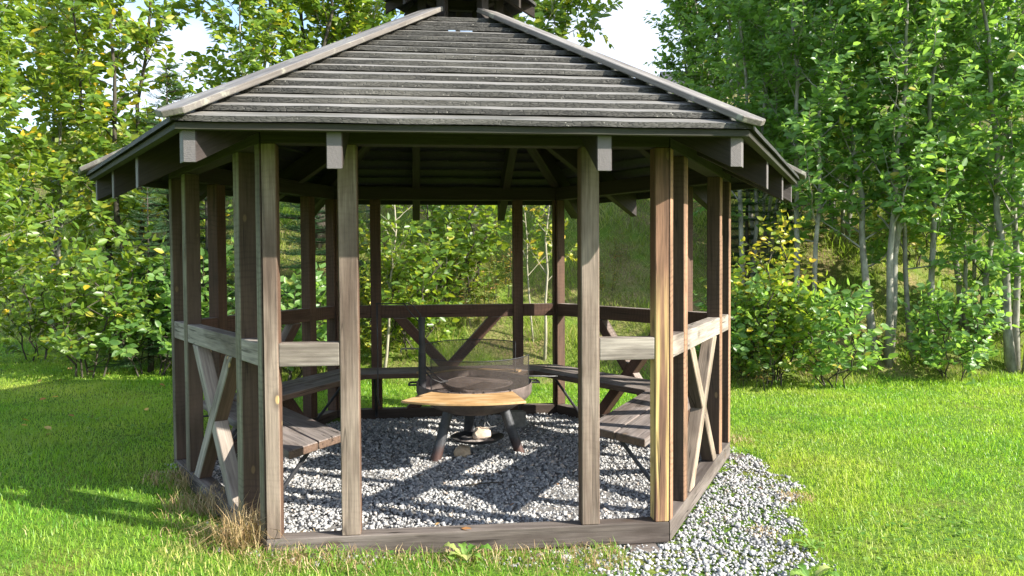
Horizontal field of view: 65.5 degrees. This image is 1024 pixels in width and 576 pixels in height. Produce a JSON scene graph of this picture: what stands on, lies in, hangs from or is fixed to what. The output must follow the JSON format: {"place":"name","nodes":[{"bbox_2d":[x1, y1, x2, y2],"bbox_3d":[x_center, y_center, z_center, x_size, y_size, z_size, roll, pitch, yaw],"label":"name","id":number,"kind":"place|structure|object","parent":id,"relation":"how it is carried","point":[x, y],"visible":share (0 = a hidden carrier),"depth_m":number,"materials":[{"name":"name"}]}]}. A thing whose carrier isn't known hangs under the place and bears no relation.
{"place":"outdoors","nodes":[
{"label":"outdoors","id":0,"kind":"place"},
{"bbox_2d":[0,0,1014,141],"label":"sky","id":1,"kind":"structure","parent":0,"point":[632,39],"materials":[{"name":"white"}]},
{"bbox_2d":[0,89,1023,575],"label":"ground","id":2,"kind":"structure","parent":0,"point":[834,269],"depth_m":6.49,"materials":[{"name":"green plant"}]},
{"bbox_2d":[0,0,52,274],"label":"sallow tree","id":3,"kind":"object","parent":2,"relation":"on","point":[12,158],"visible":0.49,"depth_m":10.55,"materials":[{"name":"green plant"}]},
{"bbox_2d":[0,0,85,295],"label":"sallow tree","id":4,"kind":"object","parent":2,"relation":"on","point":[8,186],"visible":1,"depth_m":7.56,"materials":[{"name":"green plant"}]},
{"bbox_2d":[0,247,89,361],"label":"leafy shrub","id":5,"kind":"object","parent":2,"relation":"on","point":[23,318],"visible":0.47,"depth_m":10.90,"materials":[{"name":"green plant"}]},
{"bbox_2d":[0,0,123,332],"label":"sallow tree","id":6,"kind":"object","parent":2,"relation":"on","point":[61,129],"visible":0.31,"depth_m":12.46,"materials":[{"name":"green plant"}]},
{"bbox_2d":[7,221,169,378],"bbox_3d":[-5.005,0.183,9.559,1.658,2.040,1.496,0,2,7],"label":"leafy shrub","id":7,"kind":"object","parent":2,"relation":"on","point":[66,343],"visible":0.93,"depth_m":9.38,"materials":[{"name":"green plant"}]},
{"bbox_2d":[78,187,171,372],"bbox_3d":[-4.662,-0.099,10.225,1.439,2.487,1.367,0,2,-4],"label":"spruce tree","id":8,"kind":"object","parent":2,"relation":"on","point":[151,352],"visible":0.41,"depth_m":10.12,"materials":[{"name":"green plant"}]},
{"bbox_2d":[26,0,232,355],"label":"sallow tree","id":9,"kind":"object","parent":2,"relation":"on","point":[95,103],"visible":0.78,"depth_m":11.05,"materials":[{"name":"green plant"}]},
{"bbox_2d":[55,250,208,376],"bbox_3d":[-4.541,0.344,9.944,1.816,1.767,1.695,0,2,-1],"label":"leafy shrub","id":10,"kind":"object","parent":2,"relation":"on","point":[129,350],"visible":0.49,"depth_m":9.72,"materials":[{"name":"green plant"}]},
{"bbox_2d":[73,60,233,329],"bbox_3d":[-4.812,-1.185,11.267,2.205,4.011,2.320,0,2,21],"label":"spruce tree","id":11,"kind":"object","parent":2,"relation":"on","point":[155,123],"visible":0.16,"depth_m":11.11,"materials":[{"name":"green plant"}]},
{"bbox_2d":[97,235,234,358],"bbox_3d":[-4.296,0.235,10.637,1.836,1.915,1.968,0,2,12],"label":"leafy shrub","id":12,"kind":"object","parent":2,"relation":"on","point":[205,309],"visible":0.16,"depth_m":10.18,"materials":[{"name":"green plant"}]},
{"bbox_2d":[140,465,193,496],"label":"dry grass tuft","id":13,"kind":"object","parent":2,"relation":"on","point":[172,474],"visible":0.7,"depth_m":5.30,"materials":[{"name":"plant"}]},
{"bbox_2d":[152,482,227,518],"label":"dry grass tuft","id":14,"kind":"object","parent":2,"relation":"on","point":[199,506],"visible":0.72,"depth_m":4.74,"materials":[{"name":"plant"}]},
{"bbox_2d":[152,189,234,314],"bbox_3d":[-4.210,-0.634,11.001,1.940,3.150,1.803,1,2,30],"label":"spruce tree","id":15,"kind":"object","parent":2,"relation":"on","point":[205,217],"visible":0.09,"depth_m":10.96,"materials":[{"name":"green plant"}]},
{"bbox_2d":[168,0,303,95],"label":"sallow tree","id":16,"kind":"object","parent":2,"relation":"on","point":[252,50],"visible":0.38,"depth_m":11.67,"materials":[{"name":"green plant"}]},
{"bbox_2d":[175,491,298,554],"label":"dry grass tuft","id":17,"kind":"object","parent":2,"relation":"on","point":[235,527],"visible":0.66,"depth_m":4.08,"materials":[{"name":"plant"}]},
{"bbox_2d":[227,262,361,380],"bbox_3d":[-2.664,0.469,9.630,1.554,1.620,1.665,1,2,29],"label":"leafy shrub","id":18,"kind":"object","parent":2,"relation":"on","point":[295,300],"visible":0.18,"depth_m":9.36,"materials":[{"name":"green leaf"},{"name":"dark bark"}]},
{"bbox_2d":[227,203,370,356],"bbox_3d":[-2.618,-0.543,10.192,2.004,3.500,2.156,1,2,26],"label":"spruce tree","id":19,"kind":"object","parent":2,"relation":"on","point":[297,228],"visible":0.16,"depth_m":9.97,"materials":[{"name":"green plant"}]},
{"bbox_2d":[257,0,376,249],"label":"sallow tree","id":20,"kind":"object","parent":2,"relation":"on","point":[308,7],"visible":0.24,"depth_m":12.56,"materials":[{"name":"green plant"}]},
{"bbox_2d":[257,0,403,231],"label":"sallow tree","id":21,"kind":"object","parent":2,"relation":"on","point":[377,18],"visible":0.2,"depth_m":12.71,"materials":[{"name":"green plant"}]},
{"bbox_2d":[280,204,385,288],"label":"spruce tree","id":22,"kind":"object","parent":2,"relation":"on","point":[321,212],"visible":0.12,"depth_m":11.41,"materials":[{"name":"green plant"}]},
{"bbox_2d":[359,237,417,355],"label":"leafy shrub","id":23,"kind":"object","parent":2,"relation":"on","point":[368,326],"visible":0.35,"depth_m":10.08,"materials":[{"name":"green plant"}]},
{"bbox_2d":[140,508,638,575],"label":"grass","id":24,"kind":"structure","parent":2,"relation":"on","point":[286,554],"depth_m":3.99,"materials":[{"name":"plant"}]},
{"bbox_2d":[359,205,425,367],"bbox_3d":[-1.486,-0.495,9.957,0.849,3.419,0.886,-1,2,-7],"label":"aspen sapling","id":25,"kind":"object","parent":2,"relation":"on","point":[392,225],"visible":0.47,"depth_m":9.97,"materials":[{"name":"green plant"}]},
{"bbox_2d":[359,213,467,359],"bbox_3d":[-1.307,0.030,10.302,1.431,1.951,1.586,0,2,9],"label":"leafy shrub","id":26,"kind":"object","parent":2,"relation":"on","point":[422,285],"visible":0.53,"depth_m":10.16,"materials":[{"name":"green plant"}]},
{"bbox_2d":[78,0,805,557],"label":"gazebo","id":27,"kind":"object","parent":2,"relation":"on","point":[486,102],"visible":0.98,"depth_m":4.45,"materials":[{"name":"brown wood"}]},
{"bbox_2d":[392,205,511,303],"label":"leafy shrub","id":28,"kind":"object","parent":2,"relation":"on","point":[470,241],"visible":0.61,"depth_m":11.07,"materials":[{"name":"green plant"}]},
{"bbox_2d":[213,414,700,555],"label":"gravel floor","id":29,"kind":"structure","parent":2,"relation":"on","point":[523,508],"depth_m":5.32,"materials":[{"name":"gravel stone"}]},
{"bbox_2d":[375,303,539,461],"bbox_3d":[-0.412,0.738,6.231,1.280,1.263,1.685,-1,2,-7],"label":"fire pit","id":30,"kind":"object","parent":29,"relation":"on","point":[469,379],"visible":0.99,"depth_m":6.01,"materials":[{"name":"metal"}]},
{"bbox_2d":[376,302,379,405],"bbox_3d":[-1.025,0.507,6.097,0.024,0.796,0.018,-1,2,-7],"label":"poker","id":31,"kind":"object","parent":30,"relation":"hanging from","point":[377,355],"visible":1,"depth_m":6.09,"materials":[{"name":"black metal"}]},
{"bbox_2d":[472,427,490,439],"bbox_3d":[-0.235,1.132,6.197,0.149,0.104,0.111,-1,2,-7],"label":"stone","id":32,"kind":"object","parent":30,"relation":"in","point":[481,433],"visible":1,"depth_m":6.15,"materials":[{"name":"stone"}]},
{"bbox_2d":[423,205,490,329],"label":"aspen sapling","id":33,"kind":"object","parent":2,"relation":"on","point":[452,223],"visible":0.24,"depth_m":10.89,"materials":[{"name":"green plant"}]},
{"bbox_2d":[443,542,492,560],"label":"dandelion","id":34,"kind":"object","parent":2,"relation":"on","point":[464,550],"visible":0.94,"depth_m":3.99,"materials":[{"name":"green plant"}]},
{"bbox_2d":[451,254,500,328],"bbox_3d":[-0.481,0.031,10.813,0.675,1.034,0.839,-1,2,-7],"label":"willowherb","id":35,"kind":"object","parent":2,"relation":"on","point":[466,296],"visible":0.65,"depth_m":10.81,"materials":[{"name":"green plant"}]},
{"bbox_2d":[161,412,836,575],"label":"gravel","id":36,"kind":"structure","parent":2,"relation":"on","point":[563,449],"depth_m":5.20,"materials":[{"name":"grey gravel"}]},
{"bbox_2d":[454,444,470,456],"bbox_3d":[-0.386,1.259,6.152,0.119,0.104,0.115,0,2,12],"label":"stone","id":37,"kind":"object","parent":36,"relation":"on","point":[463,450],"visible":0.96,"depth_m":6.12,"materials":[{"name":"grey stone"}]},
{"bbox_2d":[464,482,503,485],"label":"twig","id":38,"kind":"object","parent":36,"relation":"on","point":[482,483],"visible":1,"depth_m":5.28,"materials":[{"name":"wood"}]},
{"bbox_2d":[510,410,525,426],"bbox_3d":[0.043,1.212,7.299,0.150,0.170,0.100,2,1,-21],"label":"concrete block","id":39,"kind":"object","parent":36,"relation":"on","point":[519,417],"depth_m":7.26,"materials":[{"name":"grey concrete"}]},
{"bbox_2d":[479,225,525,297],"bbox_3d":[-0.075,-0.382,11.345,0.839,1.034,0.675,0,2,20],"label":"willowherb","id":40,"kind":"object","parent":2,"relation":"on","point":[509,283],"visible":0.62,"depth_m":11.19,"materials":[{"name":"green plant"}]},
{"bbox_2d":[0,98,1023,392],"bbox_3d":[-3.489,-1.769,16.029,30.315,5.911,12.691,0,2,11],"label":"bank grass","id":41,"kind":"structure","parent":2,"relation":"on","point":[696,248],"depth_m":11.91,"materials":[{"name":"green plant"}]},
{"bbox_2d":[6,378,1023,575],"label":"clover","id":42,"kind":"object","parent":2,"relation":"on","point":[359,566],"visible":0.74,"depth_m":4.56,"materials":[{"name":"green plant"}]},
{"bbox_2d":[505,205,551,341],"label":"aspen sapling","id":43,"kind":"object","parent":2,"relation":"on","point":[538,233],"visible":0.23,"depth_m":10.58,"materials":[{"name":"green plant"}]},
{"bbox_2d":[511,205,576,360],"bbox_3d":[0.470,-0.775,10.365,0.932,3.603,0.961,1,2,24],"label":"aspen sapling","id":44,"kind":"object","parent":2,"relation":"on","point":[539,253],"visible":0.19,"depth_m":10.29,"materials":[{"name":"green plant"}]},
{"bbox_2d":[513,0,622,214],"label":"sallow tree","id":45,"kind":"object","parent":2,"relation":"on","point":[546,9],"visible":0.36,"depth_m":12.80,"materials":[{"name":"green plant"}]},
{"bbox_2d":[540,547,617,574],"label":"dry grass tuft","id":46,"kind":"object","parent":2,"relation":"on","point":[585,561],"visible":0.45,"depth_m":4.00,"materials":[{"name":"plant"}]},
{"bbox_2d":[599,255,620,292],"bbox_3d":[1.397,-0.212,11.635,0.371,0.569,0.461,1,2,36],"label":"willowherb","id":47,"kind":"object","parent":2,"relation":"on","point":[603,278],"visible":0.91,"depth_m":11.62,"materials":[{"name":"green plant"}]},
{"bbox_2d":[643,0,736,97],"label":"aspen tree","id":48,"kind":"object","parent":2,"relation":"on","point":[684,53],"visible":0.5,"depth_m":14.27,"materials":[{"name":"green plant"}]},
{"bbox_2d":[654,0,743,103],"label":"aspen tree","id":49,"kind":"object","parent":2,"relation":"on","point":[716,82],"visible":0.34,"depth_m":14.23,"materials":[{"name":"green plant"}]},
{"bbox_2d":[659,71,762,91],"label":"garage","id":50,"kind":"structure","parent":2,"relation":"on","point":[669,78],"depth_m":26.42,"materials":[{"name":"grey tile"}]},
{"bbox_2d":[730,433,754,447],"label":"dry grass tuft","id":51,"kind":"object","parent":2,"relation":"on","point":[738,439],"visible":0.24,"depth_m":6.68,"materials":[{"name":"plant"}]},
{"bbox_2d":[679,0,820,285],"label":"aspen tree","id":52,"kind":"object","parent":2,"relation":"on","point":[741,23],"visible":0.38,"depth_m":11.36,"materials":[{"name":"green plant"}]},
{"bbox_2d":[697,188,802,285],"bbox_3d":[3.470,-1.185,11.757,1.403,2.450,1.509,-1,2,-29],"label":"spruce tree","id":53,"kind":"object","parent":2,"relation":"on","point":[747,229],"visible":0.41,"depth_m":11.69,"materials":[{"name":"green plant"}]},
{"bbox_2d":[693,273,810,383],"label":"leafy shrub","id":54,"kind":"object","parent":2,"relation":"on","point":[738,326],"visible":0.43,"depth_m":9.52,"materials":[{"name":"green plant"}]},
{"bbox_2d":[730,321,775,390],"bbox_3d":[2.861,0.811,9.515,0.671,0.828,0.540,-1,2,-23],"label":"willowherb","id":55,"kind":"object","parent":2,"relation":"on","point":[761,376],"visible":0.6,"depth_m":9.43,"materials":[{"name":"green plant"}]},
{"bbox_2d":[737,524,780,537],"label":"dry grass tuft","id":56,"kind":"object","parent":2,"relation":"on","point":[762,530],"visible":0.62,"depth_m":4.48,"materials":[{"name":"plant"}]},
{"bbox_2d":[699,254,831,386],"bbox_3d":[3.095,0.410,9.720,1.301,1.774,1.442,-2,2,-33],"label":"leafy shrub","id":57,"kind":"object","parent":2,"relation":"on","point":[800,319],"visible":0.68,"depth_m":9.42,"materials":[{"name":"green plant"}]},
{"bbox_2d":[684,0,864,263],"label":"aspen tree","id":58,"kind":"object","parent":2,"relation":"on","point":[720,14],"visible":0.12,"depth_m":12.54,"materials":[{"name":"green plant"}]},
{"bbox_2d":[731,209,822,381],"bbox_3d":[3.260,0.146,9.858,1.450,2.256,1.229,-1,2,-7],"label":"leafy shrub","id":59,"kind":"object","parent":2,"relation":"on","point":[775,248],"visible":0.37,"depth_m":9.84,"materials":[{"name":"green plant"}]},
{"bbox_2d":[731,41,851,245],"bbox_3d":[4.502,-2.369,12.829,2.156,3.500,2.004,-2,2,-41],"label":"spruce tree","id":60,"kind":"object","parent":2,"relation":"on","point":[789,212],"visible":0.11,"depth_m":12.61,"materials":[{"name":"green plant"}]},
{"bbox_2d":[775,488,818,503],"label":"dry grass tuft","id":61,"kind":"object","parent":2,"relation":"on","point":[804,500],"visible":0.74,"depth_m":5.10,"materials":[{"name":"plant"}]},
{"bbox_2d":[741,0,860,176],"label":"aspen tree","id":62,"kind":"object","parent":2,"relation":"on","point":[796,32],"visible":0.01,"depth_m":14.51,"materials":[{"name":"green plant"}]},
{"bbox_2d":[793,537,824,549],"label":"dandelion","id":63,"kind":"object","parent":2,"relation":"on","point":[811,544],"visible":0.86,"depth_m":4.24,"materials":[{"name":"green plant"}]},
{"bbox_2d":[722,0,896,332],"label":"aspen tree","id":64,"kind":"object","parent":2,"relation":"on","point":[813,140],"visible":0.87,"depth_m":10.54,"materials":[{"name":"green plant"}]},
{"bbox_2d":[790,562,839,575],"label":"dandelion","id":65,"kind":"object","parent":2,"relation":"on","point":[805,571],"visible":1,"depth_m":3.79,"materials":[{"name":"green plant"}]},
{"bbox_2d":[804,331,842,383],"bbox_3d":[3.855,0.825,9.995,0.506,0.776,0.629,-2,2,-39],"label":"willowherb","id":66,"kind":"object","parent":2,"relation":"on","point":[816,352],"visible":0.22,"depth_m":9.89,"materials":[{"name":"green plant"}]},
{"bbox_2d":[775,276,898,389],"bbox_3d":[3.827,0.582,9.507,1.412,1.473,1.514,0,2,15],"label":"leafy shrub","id":67,"kind":"object","parent":2,"relation":"on","point":[825,342],"visible":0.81,"depth_m":9.28,"materials":[{"name":"green plant"}]},
{"bbox_2d":[749,1,951,245],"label":"aspen tree","id":68,"kind":"object","parent":2,"relation":"on","point":[860,162],"visible":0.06,"depth_m":12.62,"materials":[{"name":"green plant"}]},
{"bbox_2d":[738,0,998,98],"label":"house","id":69,"kind":"structure","parent":2,"relation":"on","point":[903,42],"depth_m":27.17,"materials":[{"name":"tile"}]},
{"bbox_2d":[778,0,1007,367],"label":"aspen tree","id":70,"kind":"object","parent":2,"relation":"on","point":[895,226],"visible":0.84,"depth_m":10.34,"materials":[{"name":"green plant"}]},
{"bbox_2d":[872,174,950,266],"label":"leafy shrub","id":71,"kind":"object","parent":2,"relation":"on","point":[883,213],"visible":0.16,"depth_m":12.48,"materials":[{"name":"green plant"}]},
{"bbox_2d":[833,0,1023,365],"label":"aspen tree","id":72,"kind":"object","parent":2,"relation":"on","point":[935,220],"visible":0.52,"depth_m":10.29,"materials":[{"name":"green plant"}]},
{"bbox_2d":[883,55,1022,244],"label":"spruce tree","id":73,"kind":"object","parent":2,"relation":"on","point":[910,125],"visible":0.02,"depth_m":13.06,"materials":[{"name":"green plant"}]},
{"bbox_2d":[887,279,1023,385],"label":"leafy shrub","id":74,"kind":"object","parent":2,"relation":"on","point":[931,346],"visible":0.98,"depth_m":9.81,"materials":[{"name":"green plant"}]},
{"bbox_2d":[895,0,1023,375],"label":"aspen tree","id":75,"kind":"object","parent":2,"relation":"on","point":[1001,261],"visible":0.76,"depth_m":10.35,"materials":[{"name":"green plant"}]},
{"bbox_2d":[899,0,1023,336],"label":"aspen tree","id":76,"kind":"object","parent":2,"relation":"on","point":[958,234],"visible":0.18,"depth_m":10.95,"materials":[{"name":"green plant"}]},
{"bbox_2d":[913,0,1019,170],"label":"aspen tree","id":77,"kind":"object","parent":2,"relation":"on","point":[998,11],"visible":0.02,"depth_m":13.58,"materials":[{"name":"green plant"}]},
{"bbox_2d":[935,232,1023,350],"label":"leafy shrub","id":78,"kind":"object","parent":2,"relation":"on","point":[991,276],"visible":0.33,"depth_m":11.13,"materials":[{"name":"green plant"}]},
{"bbox_2d":[969,0,1023,216],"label":"aspen tree","id":79,"kind":"object","parent":2,"relation":"on","point":[1002,30],"visible":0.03,"depth_m":13.66,"materials":[{"name":"green plant"}]}
]}

